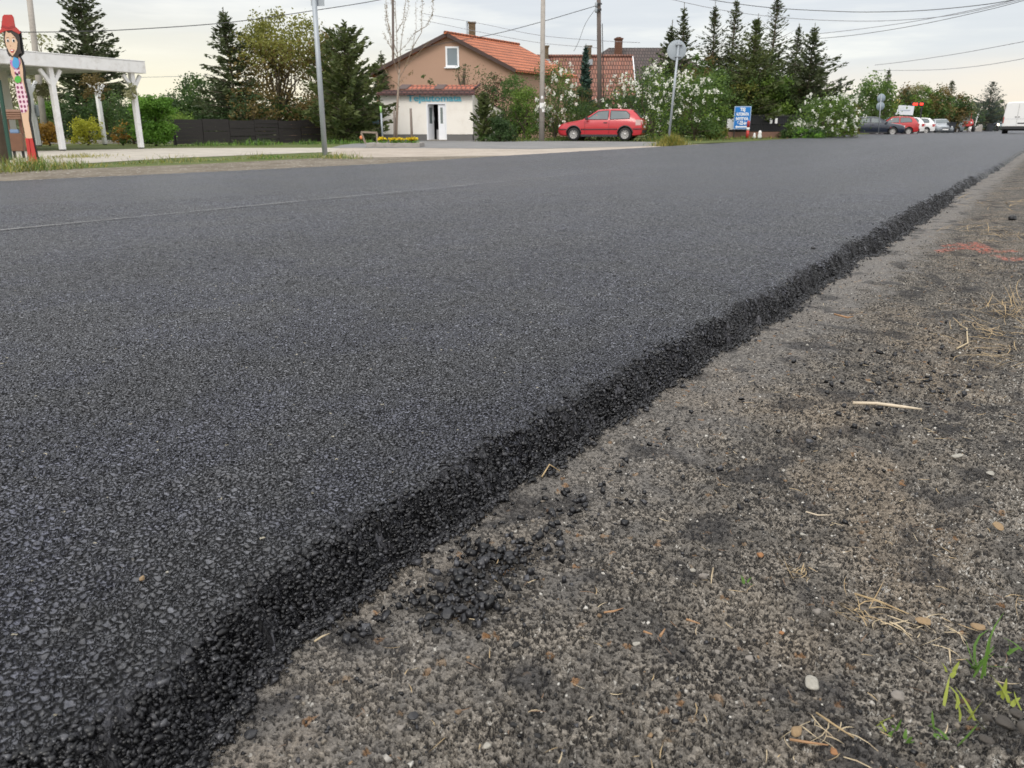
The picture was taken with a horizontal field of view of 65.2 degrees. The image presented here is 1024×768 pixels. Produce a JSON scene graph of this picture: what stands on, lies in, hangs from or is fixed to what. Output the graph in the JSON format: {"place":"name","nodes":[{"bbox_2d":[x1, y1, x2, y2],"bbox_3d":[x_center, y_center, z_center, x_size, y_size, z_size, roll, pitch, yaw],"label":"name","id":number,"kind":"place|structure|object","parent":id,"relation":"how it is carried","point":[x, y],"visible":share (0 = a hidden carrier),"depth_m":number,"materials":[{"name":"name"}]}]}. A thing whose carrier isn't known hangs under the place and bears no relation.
{"place":"outdoors","nodes":[
{"label":"outdoors","id":0,"kind":"place"},
{"bbox_2d":[5,148,339,165],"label":"pavement","id":1,"kind":"structure","parent":0,"point":[136,154],"depth_m":21.01,"materials":[{"name":"concrete"}]},
{"bbox_2d":[0,111,8,162],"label":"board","id":2,"kind":"object","parent":1,"relation":"on","point":[3,147],"visible":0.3,"depth_m":14.32,"materials":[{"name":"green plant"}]},
{"bbox_2d":[0,80,12,159],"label":"frame stand","id":3,"kind":"object","parent":1,"relation":"on","point":[5,126],"visible":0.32,"depth_m":15.79,"materials":[{"name":"green paint"}]},
{"bbox_2d":[0,15,38,163],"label":"painted cutout","id":4,"kind":"object","parent":1,"relation":"on","point":[13,39],"visible":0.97,"depth_m":13.12,"materials":[{"name":"multicoloured paint"}]},
{"bbox_2d":[2,0,377,32],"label":"overhead cable","id":5,"kind":"object","parent":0,"point":[193,25],"visible":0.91,"depth_m":30.45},
{"bbox_2d":[0,156,489,180],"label":"verge","id":6,"kind":"structure","parent":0,"point":[164,169],"depth_m":12.84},
{"bbox_2d":[19,129,728,144],"bbox_3d":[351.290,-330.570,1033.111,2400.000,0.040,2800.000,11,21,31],"label":"ground","id":7,"kind":"structure","parent":0,"point":[284,135],"depth_m":36.88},
{"bbox_2d":[0,21,31,128],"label":"tree","id":8,"kind":"object","parent":7,"relation":"on","point":[11,81],"visible":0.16,"depth_m":58.23,"materials":[{"name":"green plant"}]},
{"bbox_2d":[14,33,67,119],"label":"tree","id":9,"kind":"object","parent":7,"relation":"on","point":[31,78],"visible":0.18,"depth_m":57.29,"materials":[{"name":"green plant"}]},
{"bbox_2d":[791,126,826,138],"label":"shrub","id":10,"kind":"object","parent":7,"relation":"on","point":[810,133],"visible":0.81,"depth_m":38.87,"materials":[{"name":"green plant"}]},
{"bbox_2d":[784,86,870,138],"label":"shrub","id":11,"kind":"object","parent":7,"relation":"on","point":[845,107],"visible":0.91,"depth_m":41.27,"materials":[{"name":"green plant"}]},
{"bbox_2d":[906,85,939,118],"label":"tree","id":12,"kind":"object","parent":7,"relation":"on","point":[926,111],"visible":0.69,"depth_m":86.56,"materials":[{"name":"green plant"}]},
{"bbox_2d":[922,81,961,118],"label":"tree","id":13,"kind":"object","parent":7,"relation":"on","point":[941,109],"visible":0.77,"depth_m":86.17,"materials":[{"name":"green plant"}]},
{"bbox_2d":[940,91,976,131],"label":"tree","id":14,"kind":"object","parent":7,"relation":"on","point":[966,107],"visible":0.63,"depth_m":90.17,"materials":[{"name":"green plant"}]},
{"bbox_2d":[964,81,1006,130],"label":"conifer tree","id":15,"kind":"object","parent":7,"relation":"on","point":[992,104],"visible":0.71,"depth_m":113.08,"materials":[{"name":"green plant"}]},
{"bbox_2d":[5,133,868,171],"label":"turf","id":16,"kind":"structure","parent":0,"point":[54,147],"depth_m":26.50,"materials":[{"name":"plant"}]},
{"bbox_2d":[0,71,16,128],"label":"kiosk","id":17,"kind":"object","parent":16,"relation":"on","point":[6,91],"visible":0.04,"depth_m":24.59,"materials":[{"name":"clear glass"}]},
{"bbox_2d":[2,109,25,157],"bbox_3d":[-10.532,-5.311,16.984,0.339,0.983,0.408,-6,19,-19],"label":"wishing well","id":18,"kind":"object","parent":16,"relation":"on","point":[17,139],"visible":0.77,"depth_m":16.91,"materials":[{"name":"brown wood"}]},
{"bbox_2d":[26,0,46,135],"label":"utility pole","id":19,"kind":"object","parent":16,"relation":"on","point":[38,78],"visible":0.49,"depth_m":31.36,"materials":[{"name":"concrete"}]},
{"bbox_2d":[38,120,57,145],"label":"shrub","id":20,"kind":"object","parent":16,"relation":"on","point":[48,137],"visible":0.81,"depth_m":28.51,"materials":[{"name":"orange plant"}]},
{"bbox_2d":[45,90,92,139],"bbox_3d":[-18.577,-11.062,33.173,2.004,2.156,1.952,6,19,17],"label":"shrub","id":21,"kind":"object","parent":16,"relation":"on","point":[66,116],"visible":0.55,"depth_m":33.08,"materials":[{"name":"green plant"}]},
{"bbox_2d":[0,48,145,150],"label":"pergola","id":22,"kind":"object","parent":16,"relation":"on","point":[46,66],"visible":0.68,"depth_m":23.00,"materials":[{"name":"white wood"}]},
{"bbox_2d":[76,72,111,101],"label":"shrub","id":23,"kind":"object","parent":22,"relation":"hanging from","point":[94,79],"visible":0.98,"depth_m":27.19,"materials":[{"name":"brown plant"}]},
{"bbox_2d":[66,114,108,144],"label":"shrub","id":24,"kind":"object","parent":16,"relation":"on","point":[85,133],"visible":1,"depth_m":29.46,"materials":[{"name":"yellow plant"}]},
{"bbox_2d":[45,0,131,138],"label":"conifer tree","id":25,"kind":"object","parent":16,"relation":"on","point":[81,22],"visible":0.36,"depth_m":38.53,"materials":[{"name":"green plant"}]},
{"bbox_2d":[71,81,129,139],"bbox_3d":[-17.415,-11.574,34.093,2.731,2.607,2.769,11,21,31],"label":"shrub","id":26,"kind":"object","parent":16,"relation":"on","point":[108,110],"visible":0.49,"depth_m":33.99,"materials":[{"name":"green plant"}]},
{"bbox_2d":[106,119,135,144],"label":"shrub","id":27,"kind":"object","parent":16,"relation":"on","point":[119,129],"visible":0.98,"depth_m":29.46,"materials":[{"name":"brown plant"}]},
{"bbox_2d":[110,103,145,143],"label":"shrub","id":28,"kind":"object","parent":16,"relation":"on","point":[121,113],"visible":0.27,"depth_m":31.02,"materials":[{"name":"green plant"}]},
{"bbox_2d":[125,93,180,145],"bbox_3d":[-12.816,-9.382,28.476,1.736,1.828,1.597,11,21,31],"label":"shrub","id":29,"kind":"object","parent":16,"relation":"on","point":[155,130],"visible":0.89,"depth_m":28.20,"materials":[{"name":"green plant"}]},
{"bbox_2d":[0,148,372,173],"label":"roadside grass","id":30,"kind":"structure","parent":16,"relation":"on","point":[20,166],"depth_m":12.55,"materials":[{"name":"green plant"}]},
{"bbox_2d":[165,89,209,130],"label":"shrub","id":31,"kind":"object","parent":16,"relation":"on","point":[181,102],"visible":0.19,"depth_m":38.12,"materials":[{"name":"green plant"}]},
{"bbox_2d":[169,71,230,114],"bbox_3d":[-15.240,-13.775,39.755,3.669,3.324,3.388,11,21,31],"label":"tree","id":32,"kind":"object","parent":16,"relation":"on","point":[196,82],"visible":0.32,"depth_m":38.84,"materials":[{"name":"green plant"}]},
{"bbox_2d":[190,103,244,119],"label":"shrub","id":33,"kind":"object","parent":16,"relation":"on","point":[200,117],"visible":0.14,"depth_m":37.58,"materials":[{"name":"green plant"}]},
{"bbox_2d":[191,7,276,136],"bbox_3d":[-13.189,-14.335,37.504,4.327,6.114,4.148,11,21,31],"label":"conifer tree","id":34,"kind":"object","parent":16,"relation":"on","point":[223,86],"visible":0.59,"depth_m":36.97,"materials":[{"name":"green plant"}]},
{"bbox_2d":[170,119,320,144],"bbox_3d":[-10.553,-10.299,32.651,0.132,0.954,7.162,13,22,34],"label":"plank fence","id":35,"kind":"object","parent":16,"relation":"on","point":[207,130],"visible":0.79,"depth_m":32.11,"materials":[{"name":"wood"}]},
{"bbox_2d":[225,80,288,131],"bbox_3d":[-11.757,-12.564,36.818,3.105,2.790,3.037,6,19,17],"label":"shrub","id":36,"kind":"object","parent":16,"relation":"on","point":[249,113],"visible":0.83,"depth_m":36.46,"materials":[{"name":"green plant"}]},
{"bbox_2d":[229,91,299,138],"bbox_3d":[-11.941,-12.868,38.544,3.810,2.348,3.572,11,21,31],"label":"shrub","id":37,"kind":"object","parent":16,"relation":"on","point":[279,108],"visible":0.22,"depth_m":37.93,"materials":[{"name":"green plant"}]},
{"bbox_2d":[149,137,384,146],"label":"grass","id":38,"kind":"structure","parent":16,"relation":"on","point":[310,142],"depth_m":29.59,"materials":[{"name":"green plant"}]},
{"bbox_2d":[217,6,329,135],"bbox_3d":[-11.309,-14.799,37.970,5.221,6.350,5.045,-5,18,-15],"label":"tree","id":39,"kind":"object","parent":16,"relation":"on","point":[271,49],"visible":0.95,"depth_m":37.41,"materials":[{"name":"green plant"}]},
{"bbox_2d":[284,91,335,135],"bbox_3d":[-9.552,-12.799,38.260,2.915,2.385,3.228,11,21,31],"label":"shrub","id":40,"kind":"object","parent":16,"relation":"on","point":[305,107],"visible":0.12,"depth_m":38.16,"materials":[{"name":"green plant"}]},
{"bbox_2d":[311,0,327,155],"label":"grey pole","id":41,"kind":"object","parent":16,"relation":"on","point":[315,4],"visible":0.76,"depth_m":18.02,"materials":[{"name":"metal"}]},
{"bbox_2d":[295,26,362,107],"bbox_3d":[-9.160,-15.118,40.370,3.780,5.496,3.818,-3,18,-9],"label":"tree","id":42,"kind":"object","parent":16,"relation":"on","point":[306,90],"visible":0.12,"depth_m":39.59,"materials":[{"name":"green plant"}]},
{"bbox_2d":[291,19,395,141],"bbox_3d":[-7.241,-13.000,34.776,4.751,5.073,3.930,-7,19,-21],"label":"conifer tree","id":43,"kind":"object","parent":16,"relation":"on","point":[339,123],"visible":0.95,"depth_m":34.26,"materials":[{"name":"green plant"}]},
{"bbox_2d":[370,51,393,103],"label":"conifer tree","id":44,"kind":"object","parent":16,"relation":"on","point":[380,60],"visible":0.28,"depth_m":46.55,"materials":[{"name":"green plant"}]},
{"bbox_2d":[377,83,480,140],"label":"shop","id":45,"kind":"structure","parent":16,"relation":"on","point":[441,111],"depth_m":38.91,"materials":[{"name":"paint"}]},
{"bbox_2d":[428,105,434,139],"bbox_3d":[-3.951,-12.828,39.215,0.110,1.622,0.482,10,20,28],"label":"door","id":46,"kind":"structure","parent":45,"relation":"in","point":[431,118],"depth_m":39.23,"materials":[{"name":"white plastic"}]},
{"bbox_2d":[438,105,445,139],"bbox_3d":[-3.424,-12.775,39.049,0.325,1.622,0.050,0,18,0],"label":"door","id":47,"kind":"structure","parent":45,"relation":"in","point":[441,108],"depth_m":39.03,"materials":[{"name":"white plastic"}]},
{"bbox_2d":[370,21,577,137],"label":"brown house","id":48,"kind":"structure","parent":16,"relation":"on","point":[437,64],"depth_m":46.71,"materials":[{"name":"paint"}]},
{"bbox_2d":[444,46,458,67],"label":"window","id":49,"kind":"structure","parent":48,"relation":"in","point":[451,52],"depth_m":46.40,"materials":[{"name":"white plastic"}]},
{"bbox_2d":[467,65,517,137],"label":"shrub","id":50,"kind":"object","parent":16,"relation":"on","point":[495,89],"visible":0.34,"depth_m":42.04,"materials":[{"name":"green plant"}]},
{"bbox_2d":[484,116,518,141],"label":"shrub","id":51,"kind":"object","parent":16,"relation":"on","point":[498,125],"visible":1,"depth_m":36.37,"materials":[{"name":"green plant"}]},
{"bbox_2d":[490,72,545,139],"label":"shrub","id":52,"kind":"object","parent":16,"relation":"on","point":[512,83],"visible":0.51,"depth_m":40.16,"materials":[{"name":"green plant"}]},
{"bbox_2d":[506,86,546,139],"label":"shrub","id":53,"kind":"object","parent":16,"relation":"on","point":[524,93],"visible":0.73,"depth_m":39.58,"materials":[{"name":"green plant"}]},
{"bbox_2d":[539,0,544,140],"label":"concrete pole","id":54,"kind":"object","parent":16,"relation":"on","point":[542,87],"visible":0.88,"depth_m":37.32,"materials":[{"name":"grey concrete"}]},
{"bbox_2d":[523,59,584,139],"bbox_3d":[2.171,-13.666,38.686,2.972,3.781,3.069,11,21,31],"label":"shrub","id":55,"kind":"object","parent":16,"relation":"on","point":[555,117],"visible":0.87,"depth_m":38.44,"materials":[{"name":"green plant"}]},
{"bbox_2d":[573,45,594,120],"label":"conifer tree","id":56,"kind":"object","parent":16,"relation":"on","point":[586,79],"visible":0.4,"depth_m":43.77,"materials":[{"name":"green plant"}]},
{"bbox_2d":[575,85,596,138],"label":"shrub","id":57,"kind":"object","parent":16,"relation":"on","point":[581,92],"visible":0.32,"depth_m":43.38,"materials":[{"name":"green plant"}]},
{"bbox_2d":[559,96,615,139],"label":"shrub","id":58,"kind":"object","parent":16,"relation":"on","point":[585,113],"visible":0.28,"depth_m":40.52,"materials":[{"name":"green plant"}]},
{"bbox_2d":[595,0,603,139],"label":"timber pole","id":59,"kind":"object","parent":16,"relation":"on","point":[598,4],"visible":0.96,"depth_m":40.28,"materials":[{"name":"brown wood"}]},
{"bbox_2d":[558,109,646,140],"bbox_3d":[4.304,-12.329,38.055,4.055,1.440,2.040,5,19,16],"label":"hatchback car","id":60,"kind":"object","parent":16,"relation":"on","point":[626,124],"visible":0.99,"depth_m":37.24,"materials":[{"name":"red paint"}]},
{"bbox_2d":[595,83,659,135],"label":"bush","id":61,"kind":"object","parent":16,"relation":"on","point":[621,98],"visible":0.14,"depth_m":52.14,"materials":[{"name":"green plant"}]},
{"bbox_2d":[601,37,697,130],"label":"dark roof house","id":62,"kind":"structure","parent":16,"relation":"on","point":[645,55],"depth_m":71.78,"materials":[{"name":"grey tile"}]},
{"bbox_2d":[591,52,711,140],"bbox_3d":[6.502,-14.133,39.266,6.161,4.323,6.263,11,21,31],"label":"shrub","id":63,"kind":"object","parent":16,"relation":"on","point":[663,110],"visible":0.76,"depth_m":38.91,"materials":[{"name":"green plant"}]},
{"bbox_2d":[636,20,689,136],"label":"conifer tree","id":64,"kind":"object","parent":16,"relation":"on","point":[670,36],"visible":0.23,"depth_m":50.05,"materials":[{"name":"green plant"}]},
{"bbox_2d":[643,3,703,136],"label":"conifer tree","id":65,"kind":"object","parent":16,"relation":"on","point":[685,38],"visible":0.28,"depth_m":51.45,"materials":[{"name":"green plant"}]},
{"bbox_2d":[675,52,715,131],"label":"tree","id":66,"kind":"object","parent":16,"relation":"on","point":[708,61],"visible":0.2,"depth_m":46.56,"materials":[{"name":"green plant"}]},
{"bbox_2d":[661,68,730,139],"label":"shrub","id":67,"kind":"object","parent":16,"relation":"on","point":[703,120],"visible":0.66,"depth_m":40.40,"materials":[{"name":"green plant"}]},
{"bbox_2d":[682,1,739,135],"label":"conifer tree","id":68,"kind":"object","parent":16,"relation":"on","point":[713,45],"visible":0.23,"depth_m":51.50,"materials":[{"name":"green plant"}]},
{"bbox_2d":[684,64,738,139],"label":"bush","id":69,"kind":"object","parent":16,"relation":"on","point":[723,89],"visible":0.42,"depth_m":42.89,"materials":[{"name":"green plant"}]},
{"bbox_2d":[698,0,760,88],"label":"conifer tree","id":70,"kind":"object","parent":16,"relation":"on","point":[734,21],"visible":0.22,"depth_m":52.29,"materials":[{"name":"green plant"}]},
{"bbox_2d":[733,106,751,137],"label":"blue sign","id":71,"kind":"object","parent":16,"relation":"on","point":[743,116],"visible":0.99,"depth_m":47.27,"materials":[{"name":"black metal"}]},
{"bbox_2d":[720,67,767,131],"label":"tree","id":72,"kind":"object","parent":16,"relation":"on","point":[751,88],"visible":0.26,"depth_m":49.12,"materials":[{"name":"green plant"}]},
{"bbox_2d":[718,13,797,138],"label":"conifer tree","id":73,"kind":"object","parent":16,"relation":"on","point":[757,57],"visible":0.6,"depth_m":48.95,"materials":[{"name":"green plant"}]},
{"bbox_2d":[720,114,802,137],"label":"fence","id":74,"kind":"object","parent":16,"relation":"on","point":[758,123],"visible":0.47,"depth_m":48.37,"materials":[{"name":"metal"}]},
{"bbox_2d":[727,0,802,114],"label":"conifer tree","id":75,"kind":"object","parent":16,"relation":"on","point":[775,12],"visible":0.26,"depth_m":51.26,"materials":[{"name":"green plant"}]},
{"bbox_2d":[755,71,802,122],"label":"tree","id":76,"kind":"object","parent":16,"relation":"on","point":[777,96],"visible":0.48,"depth_m":49.30,"materials":[{"name":"green plant"}]},
{"bbox_2d":[785,23,823,101],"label":"conifer tree","id":77,"kind":"object","parent":16,"relation":"on","point":[798,30],"visible":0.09,"depth_m":52.56,"materials":[{"name":"green plant"}]},
{"bbox_2d":[760,22,863,131],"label":"conifer tree","id":78,"kind":"object","parent":16,"relation":"on","point":[817,74],"visible":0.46,"depth_m":49.13,"materials":[{"name":"green plant"}]},
{"bbox_2d":[853,116,904,134],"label":"saloon car","id":79,"kind":"object","parent":16,"relation":"on","point":[884,125],"visible":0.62,"depth_m":61.99,"materials":[{"name":"blue paint"}]},
{"bbox_2d":[851,67,907,133],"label":"tree","id":80,"kind":"object","parent":16,"relation":"on","point":[883,88],"visible":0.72,"depth_m":69.24,"materials":[{"name":"green plant"}]},
{"bbox_2d":[870,116,918,133],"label":"hatchback car","id":81,"kind":"object","parent":16,"relation":"on","point":[911,124],"visible":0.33,"depth_m":67.58,"materials":[{"name":"red paint"}]},
{"bbox_2d":[888,81,925,116],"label":"tree","id":82,"kind":"object","parent":16,"relation":"on","point":[906,93],"visible":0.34,"depth_m":90.92,"materials":[{"name":"green plant"}]},
{"bbox_2d":[332,140,690,148],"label":"path","id":83,"kind":"structure","parent":0,"point":[512,144],"depth_m":30.48,"materials":[{"name":"grey concrete"}]},
{"bbox_2d":[366,142,424,146],"bbox_3d":[-3.925,-8.110,27.109,1.760,0.130,1.600,0,18,0],"label":"planter","id":84,"kind":"object","parent":83,"relation":"on","point":[399,144],"visible":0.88,"depth_m":26.35,"materials":[{"name":"concrete"}]},
{"bbox_2d":[381,0,434,137],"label":"young tree","id":85,"kind":"object","parent":84,"relation":"in","point":[399,81],"visible":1,"depth_m":26.18,"materials":[{"name":"brown plant"}]},
{"bbox_2d":[469,91,499,139],"bbox_3d":[-1.272,-12.389,37.006,1.398,2.236,1.374,-5,18,-14],"label":"conifer tree","id":86,"kind":"object","parent":83,"relation":"on","point":[483,111],"visible":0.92,"depth_m":36.80,"materials":[{"name":"green plant"}]},
{"bbox_2d":[473,135,689,141],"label":"yard grass","id":87,"kind":"structure","parent":83,"relation":"on","point":[521,139],"depth_m":37.75,"materials":[{"name":"green plant"}]},
{"bbox_2d":[667,40,685,135],"bbox_3d":[6.285,-11.259,30.939,0.731,3.791,0.137,0,18,0],"label":"round sign","id":88,"kind":"object","parent":83,"relation":"on","point":[676,50],"visible":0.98,"depth_m":30.55,"materials":[{"name":"metal"}]},
{"bbox_2d":[0,130,1023,767],"bbox_3d":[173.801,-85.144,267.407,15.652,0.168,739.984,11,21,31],"label":"road","id":89,"kind":"structure","parent":0,"point":[210,406],"depth_m":2.04,"materials":[{"name":"asphalt"}]},
{"bbox_2d":[931,119,953,132],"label":"saloon car","id":90,"kind":"object","parent":89,"relation":"on","point":[941,126],"visible":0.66,"depth_m":80.17,"materials":[{"name":"silver metal"}]},
{"bbox_2d":[1001,102,1023,133],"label":"panel van","id":91,"kind":"object","parent":89,"relation":"on","point":[1013,118],"visible":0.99,"depth_m":66.48,"materials":[{"name":"white paint"}]},
{"bbox_2d":[0,0,1023,124],"label":"sky","id":92,"kind":"structure","parent":0,"point":[173,51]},
{"bbox_2d":[328,144,696,156],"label":"gravel yard","id":93,"kind":"structure","parent":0,"point":[398,152],"depth_m":21.74,"materials":[{"name":"gravel"}]},
{"bbox_2d":[643,131,694,145],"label":"ornamental grass","id":94,"kind":"object","parent":93,"relation":"on","point":[670,140],"depth_m":27.68,"materials":[{"name":"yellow plant"}]},
{"bbox_2d":[536,45,636,114],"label":"red roof house","id":95,"kind":"structure","parent":0,"point":[615,64],"depth_m":56.42,"materials":[{"name":"tile"}]},
{"bbox_2d":[208,152,1023,767],"bbox_3d":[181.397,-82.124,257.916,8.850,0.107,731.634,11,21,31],"label":"road shoulder","id":96,"kind":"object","parent":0,"point":[766,610],"visible":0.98,"depth_m":1.05},
{"bbox_2d":[0,176,1023,767],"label":"asphalt crumbs","id":97,"kind":"object","parent":96,"relation":"on","point":[210,734],"visible":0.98,"depth_m":1.02,"materials":[{"name":"asphalt"}]},
{"bbox_2d":[279,243,1023,767],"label":"dry litter","id":98,"kind":"object","parent":96,"relation":"on","point":[809,567],"visible":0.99,"depth_m":0.97,"materials":[{"name":"plant"}]},
{"bbox_2d":[852,401,921,409],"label":"twig","id":99,"kind":"object","parent":96,"relation":"on","point":[880,404],"visible":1,"depth_m":1.65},
{"bbox_2d":[943,676,985,729],"bbox_3d":[0.446,0.314,0.797,0.020,0.030,0.058,-2,18,-8],"label":"grass sprout","id":100,"kind":"object","parent":96,"relation":"on","point":[971,712],"depth_m":0.81,"materials":[{"name":"plant"}]},
{"bbox_2d":[966,614,1010,678],"bbox_3d":[0.504,0.283,0.856,0.036,0.071,0.093,8,19,23],"label":"grass sprout","id":101,"kind":"object","parent":96,"relation":"on","point":[983,661],"depth_m":0.87,"materials":[{"name":"plant"}]},
{"bbox_2d":[988,673,1021,709],"bbox_3d":[0.506,0.312,0.820,0.013,0.024,0.037,-13,22,-35],"label":"grass sprout","id":102,"kind":"object","parent":96,"relation":"on","point":[1004,694],"depth_m":0.82,"materials":[{"name":"plant"}]},
{"bbox_2d":[995,714,1016,730],"bbox_3d":[0.466,0.320,0.755,0.015,0.010,0.019,1,21,-26],"label":"stone","id":103,"kind":"object","parent":96,"relation":"on","point":[1004,722],"visible":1,"depth_m":0.75,"materials":[{"name":"stone"}]},
{"bbox_2d":[261,247,1023,767],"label":"gravel","id":104,"kind":"structure","parent":0,"point":[633,687],"depth_m":1.00,"materials":[{"name":"gravel"}]},
{"bbox_2d":[781,712,878,767],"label":"dry grass","id":105,"kind":"structure","parent":0,"point":[834,738],"depth_m":0.77,"materials":[{"name":"plant"}]},
{"bbox_2d":[713,0,1011,11],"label":"overhead cable","id":106,"kind":"object","parent":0,"point":[883,11],"visible":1,"depth_m":36.19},
{"bbox_2d":[822,577,902,625],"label":"dry grass","id":107,"kind":"structure","parent":0,"point":[864,610],"depth_m":0.98,"materials":[{"name":"plant"}]},
{"bbox_2d":[938,282,1023,324],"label":"dry grass","id":108,"kind":"structure","parent":0,"point":[1017,307],"depth_m":2.54,"materials":[{"name":"plant"}]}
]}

